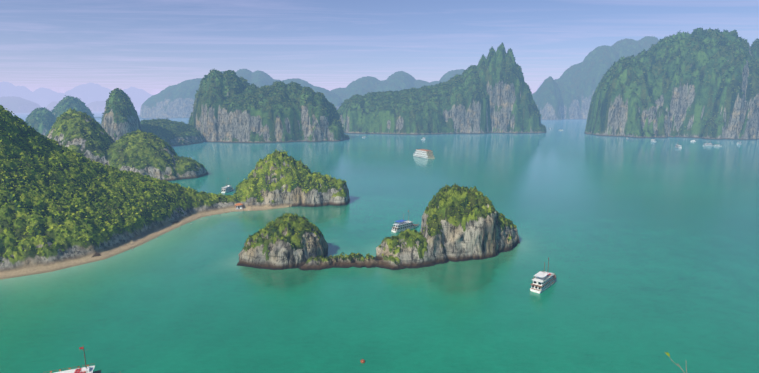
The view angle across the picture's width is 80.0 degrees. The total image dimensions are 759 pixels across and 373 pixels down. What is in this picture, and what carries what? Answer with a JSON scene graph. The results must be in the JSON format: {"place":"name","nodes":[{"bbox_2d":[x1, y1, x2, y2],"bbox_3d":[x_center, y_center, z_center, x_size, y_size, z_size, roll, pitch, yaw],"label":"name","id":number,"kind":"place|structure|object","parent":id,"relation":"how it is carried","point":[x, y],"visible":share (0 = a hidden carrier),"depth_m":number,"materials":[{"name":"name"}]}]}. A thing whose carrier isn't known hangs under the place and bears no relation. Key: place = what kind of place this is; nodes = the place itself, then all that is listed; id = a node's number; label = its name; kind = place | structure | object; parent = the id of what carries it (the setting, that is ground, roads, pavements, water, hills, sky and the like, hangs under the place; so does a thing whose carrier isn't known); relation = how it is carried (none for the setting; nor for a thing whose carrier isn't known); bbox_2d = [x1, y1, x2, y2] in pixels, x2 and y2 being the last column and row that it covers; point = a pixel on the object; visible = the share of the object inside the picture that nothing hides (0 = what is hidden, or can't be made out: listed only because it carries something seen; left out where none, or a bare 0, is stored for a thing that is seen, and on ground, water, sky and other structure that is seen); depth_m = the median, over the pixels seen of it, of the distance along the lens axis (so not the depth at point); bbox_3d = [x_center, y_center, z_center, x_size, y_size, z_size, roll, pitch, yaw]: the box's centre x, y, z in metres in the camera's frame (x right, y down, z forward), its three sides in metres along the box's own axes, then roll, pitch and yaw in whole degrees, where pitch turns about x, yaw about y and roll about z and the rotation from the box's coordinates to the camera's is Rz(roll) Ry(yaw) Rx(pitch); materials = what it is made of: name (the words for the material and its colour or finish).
{"place":"outdoors","nodes":[
{"label":"outdoors","id":0,"kind":"place"},
{"bbox_2d":[0,96,105,112],"bbox_3d":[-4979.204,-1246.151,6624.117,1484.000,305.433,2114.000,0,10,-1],"label":"distant mountains","id":1,"kind":"structure","parent":0,"point":[13,104],"depth_m":5841.50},
{"bbox_2d":[25,95,94,135],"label":"island","id":2,"kind":"structure","parent":0,"point":[42,129],"depth_m":1532.51,"materials":[{"name":"green plant"}]},
{"bbox_2d":[0,81,152,107],"bbox_3d":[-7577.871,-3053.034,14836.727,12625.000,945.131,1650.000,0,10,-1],"label":"distant mountains","id":3,"kind":"structure","parent":0,"point":[87,93],"depth_m":14386.24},
{"bbox_2d":[46,108,208,180],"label":"island","id":4,"kind":"structure","parent":0,"point":[166,173],"depth_m":608.78,"materials":[{"name":"green plant"}]},
{"bbox_2d":[101,88,204,145],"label":"island","id":5,"kind":"structure","parent":0,"point":[111,126],"depth_m":1032.44,"materials":[{"name":"green plant"}]},
{"bbox_2d":[0,105,350,279],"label":"island","id":6,"kind":"structure","parent":0,"point":[14,264],"depth_m":338.42,"materials":[{"name":"green plant"}]},
{"bbox_2d":[235,203,242,208],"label":"beach kiosk","id":7,"kind":"object","parent":6,"relation":"on","point":[238,205],"visible":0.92,"depth_m":439.32,"materials":[{"name":"orange paint"}]},
{"bbox_2d":[188,68,349,142],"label":"island","id":8,"kind":"structure","parent":0,"point":[239,124],"depth_m":1252.10,"materials":[{"name":"green plant"}]},
{"bbox_2d":[16,78,556,94],"bbox_3d":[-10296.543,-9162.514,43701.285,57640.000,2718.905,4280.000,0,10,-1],"label":"distant mountains","id":9,"kind":"structure","parent":0,"point":[23,89],"depth_m":43292.22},
{"bbox_2d":[0,35,650,94],"bbox_3d":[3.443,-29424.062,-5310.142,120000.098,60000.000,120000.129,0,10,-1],"label":"cloud","id":10,"kind":"structure","parent":0,"point":[60,77],"depth_m":51935.11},
{"bbox_2d":[0,108,758,372],"bbox_3d":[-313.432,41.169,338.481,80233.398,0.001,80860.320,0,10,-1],"label":"sea water","id":11,"kind":"structure","parent":0,"point":[648,248],"depth_m":261.83,"materials":[{"name":"teal liquid"}]},
{"bbox_2d":[47,345,120,372],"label":"boat","id":12,"kind":"object","parent":11,"relation":"on","point":[89,369],"visible":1,"depth_m":163.28,"materials":[{"name":"white paint"}]},
{"bbox_2d":[94,69,342,118],"bbox_3d":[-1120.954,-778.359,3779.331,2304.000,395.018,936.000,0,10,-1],"label":"island","id":13,"kind":"structure","parent":11,"relation":"on","point":[176,101],"depth_m":3478.80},
{"bbox_2d":[221,178,233,192],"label":"boat","id":14,"kind":"object","parent":11,"relation":"on","point":[228,188],"visible":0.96,"depth_m":529.07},
{"bbox_2d":[236,184,519,270],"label":"islands","id":15,"kind":"object","parent":11,"relation":"on","point":[485,237],"visible":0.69,"depth_m":293.31,"materials":[{"name":"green stone"}]},
{"bbox_2d":[242,183,513,263],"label":"trees","id":16,"kind":"object","parent":15,"relation":"on","point":[396,240],"visible":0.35,"depth_m":298.17,"materials":[{"name":"green plant"}]},
{"bbox_2d":[391,211,418,232],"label":"cruise boat","id":17,"kind":"object","parent":11,"relation":"on","point":[401,225],"visible":0.9,"depth_m":367.01,"materials":[{"name":"white paint"}]},
{"bbox_2d":[413,149,433,158],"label":"cruise boat","id":18,"kind":"object","parent":11,"relation":"on","point":[423,153],"visible":1,"depth_m":873.28,"materials":[{"name":"white paint"}]},
{"bbox_2d":[331,69,563,119],"bbox_3d":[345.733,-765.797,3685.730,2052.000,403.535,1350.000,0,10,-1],"label":"island","id":19,"kind":"structure","parent":11,"relation":"on","point":[547,99],"depth_m":3649.84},
{"bbox_2d":[530,258,555,293],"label":"cruise boat","id":20,"kind":"object","parent":11,"relation":"on","point":[543,281],"visible":1,"depth_m":249.31,"materials":[{"name":"white paint"}]},
{"bbox_2d":[532,36,659,118],"bbox_3d":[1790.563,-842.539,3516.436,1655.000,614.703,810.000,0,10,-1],"label":"island","id":21,"kind":"structure","parent":11,"relation":"on","point":[577,84],"depth_m":3250.20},
{"bbox_2d":[0,0,758,71],"label":"sky","id":22,"kind":"structure","parent":0,"point":[318,31],"materials":[{"name":"blue"}]},
{"bbox_2d":[337,42,546,134],"bbox_3d":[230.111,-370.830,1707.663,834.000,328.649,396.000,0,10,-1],"label":"island","id":23,"kind":"structure","parent":0,"point":[468,117],"depth_m":1615.44,"materials":[{"name":"green plant"}]},
{"bbox_2d":[584,28,758,139],"bbox_3d":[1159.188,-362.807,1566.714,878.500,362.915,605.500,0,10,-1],"label":"island","id":24,"kind":"structure","parent":0,"point":[615,114],"depth_m":1422.77,"materials":[{"name":"green plant"}]}
]}

